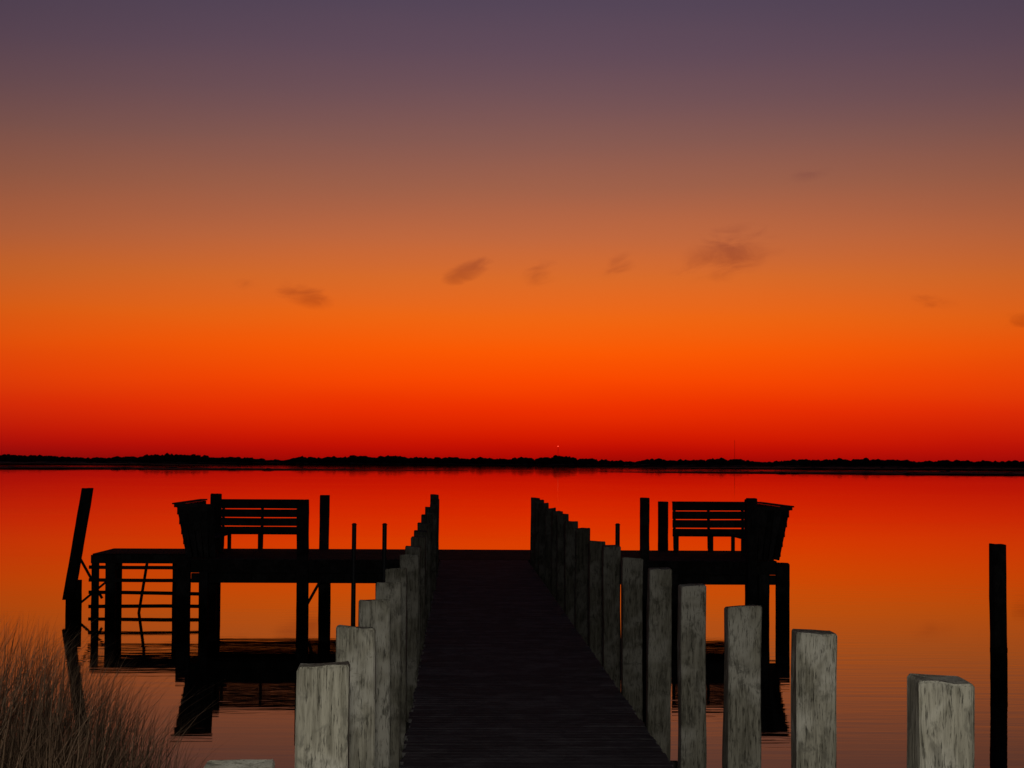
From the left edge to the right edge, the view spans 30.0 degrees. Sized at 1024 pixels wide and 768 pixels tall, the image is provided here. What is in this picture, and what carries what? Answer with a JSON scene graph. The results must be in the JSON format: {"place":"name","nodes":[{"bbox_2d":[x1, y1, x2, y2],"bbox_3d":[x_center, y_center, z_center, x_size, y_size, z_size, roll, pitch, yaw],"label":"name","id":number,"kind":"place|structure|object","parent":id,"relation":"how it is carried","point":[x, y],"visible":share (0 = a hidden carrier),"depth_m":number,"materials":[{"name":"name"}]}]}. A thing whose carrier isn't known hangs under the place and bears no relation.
{"place":"outdoors","nodes":[
{"label":"outdoors","id":0,"kind":"place"},
{"bbox_2d":[0,462,206,464],"bbox_3d":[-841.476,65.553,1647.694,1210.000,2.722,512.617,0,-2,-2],"label":"marsh island","id":1,"kind":"structure","parent":0,"point":[34,463],"depth_m":1539.03,"materials":[{"name":"black plant"}]},
{"bbox_2d":[0,466,466,470],"bbox_3d":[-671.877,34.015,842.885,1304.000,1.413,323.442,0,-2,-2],"label":"marsh island","id":2,"kind":"structure","parent":0,"point":[60,467],"depth_m":820.13,"materials":[{"name":"black plant"}]},
{"bbox_2d":[0,464,1023,767],"bbox_3d":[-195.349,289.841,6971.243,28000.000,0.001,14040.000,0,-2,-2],"label":"water","id":3,"kind":"structure","parent":0,"point":[890,582],"depth_m":57.53,"materials":[{"name":"orange liquid"}]},
{"bbox_2d":[65,580,81,613],"bbox_3d":[-10.445,5.769,45.526,0.361,2.202,0.365,0,-2,-2],"label":"short piling","id":4,"kind":"object","parent":3,"relation":"in","point":[74,606],"visible":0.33,"depth_m":45.39,"materials":[{"name":"brown wood"}]},
{"bbox_2d":[62,488,93,599],"bbox_3d":[-10.303,3.789,45.414,0.662,2.650,0.272,0,-2,-2],"label":"leaning piling","id":5,"kind":"object","parent":4,"relation":"attached to","point":[79,535],"visible":1,"depth_m":45.30,"materials":[{"name":"brown wood"}]},
{"bbox_2d":[351,523,356,622],"bbox_3d":[-3.600,4.943,43.450,0.133,3.560,0.133,0,-2,-2],"label":"mooring stake","id":6,"kind":"object","parent":3,"relation":"in","point":[353,588],"visible":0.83,"depth_m":43.44,"materials":[{"name":"black wood"}]},
{"bbox_2d":[382,523,386,581],"bbox_3d":[-2.912,4.950,43.519,0.133,3.560,0.133,0,-2,-2],"label":"mooring stake","id":7,"kind":"object","parent":3,"relation":"in","point":[384,545],"visible":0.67,"depth_m":43.53,"materials":[{"name":"black wood"}]},
{"bbox_2d":[81,493,974,767],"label":"wooden dock","id":8,"kind":"object","parent":3,"relation":"in","point":[457,658],"visible":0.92,"depth_m":17.86,"materials":[{"name":"brown wood"}]},
{"bbox_2d":[172,499,303,557],"bbox_3d":[-6.574,3.473,46.423,2.620,1.268,5.044,0,-2,-2],"label":"dock bench","id":9,"kind":"object","parent":8,"relation":"on","point":[200,535],"visible":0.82,"depth_m":48.68,"materials":[{"name":"brown wood"}]},
{"bbox_2d":[672,501,793,559],"bbox_3d":[5.326,3.555,46.753,2.290,1.268,5.044,0,-2,-2],"label":"dock bench","id":10,"kind":"object","parent":8,"relation":"on","point":[772,518],"visible":0.81,"depth_m":49.01,"materials":[{"name":"brown wood"}]},
{"bbox_2d":[615,523,619,545],"bbox_3d":[2.406,4.976,43.667,0.133,3.582,0.133,0,-2,-2],"label":"mooring stake","id":11,"kind":"object","parent":3,"relation":"in","point":[617,533],"visible":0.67,"depth_m":43.69,"materials":[{"name":"black wood"}]},
{"bbox_2d":[989,543,1007,677],"bbox_3d":[8.421,4.664,33.085,0.290,3.802,0.290,0,-2,-2],"label":"mooring piling","id":12,"kind":"object","parent":3,"relation":"in","point":[998,611],"visible":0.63,"depth_m":33.02,"materials":[{"name":"brown wood"}]},
{"bbox_2d":[0,461,1023,467],"bbox_3d":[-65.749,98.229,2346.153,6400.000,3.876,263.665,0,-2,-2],"label":"shore land","id":13,"kind":"structure","parent":0,"point":[453,464],"depth_m":2245.45,"materials":[{"name":"black plant"}]},
{"bbox_2d":[0,453,1023,466],"bbox_3d":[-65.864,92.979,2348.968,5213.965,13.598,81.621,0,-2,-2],"label":"distant treeline","id":14,"kind":"object","parent":13,"relation":"on","point":[395,459],"visible":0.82,"depth_m":2326.63,"materials":[{"name":"black plant"}]},
{"bbox_2d":[0,0,1023,461],"label":"sky","id":15,"kind":"structure","parent":0,"point":[615,230],"materials":[{"name":"orange"}]},
{"bbox_2d":[571,466,1023,470],"bbox_3d":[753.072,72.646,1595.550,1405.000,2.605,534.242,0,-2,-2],"label":"marsh island","id":16,"kind":"structure","parent":0,"point":[898,468],"depth_m":1415.03,"materials":[{"name":"black plant"}]},
{"bbox_2d":[634,471,1023,475],"bbox_3d":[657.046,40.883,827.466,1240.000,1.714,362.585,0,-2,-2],"label":"marsh island","id":17,"kind":"structure","parent":0,"point":[900,473],"depth_m":772.10,"materials":[{"name":"black plant"}]},
{"bbox_3d":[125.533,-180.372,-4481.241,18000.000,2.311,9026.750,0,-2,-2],"label":"ground","id":18,"kind":"structure","parent":0,"visible":0},
{"bbox_2d":[0,605,228,767],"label":"marsh grass","id":19,"kind":"structure","parent":18,"relation":"on","point":[43,750],"depth_m":16.20,"materials":[{"name":"brown plant"}]}
]}

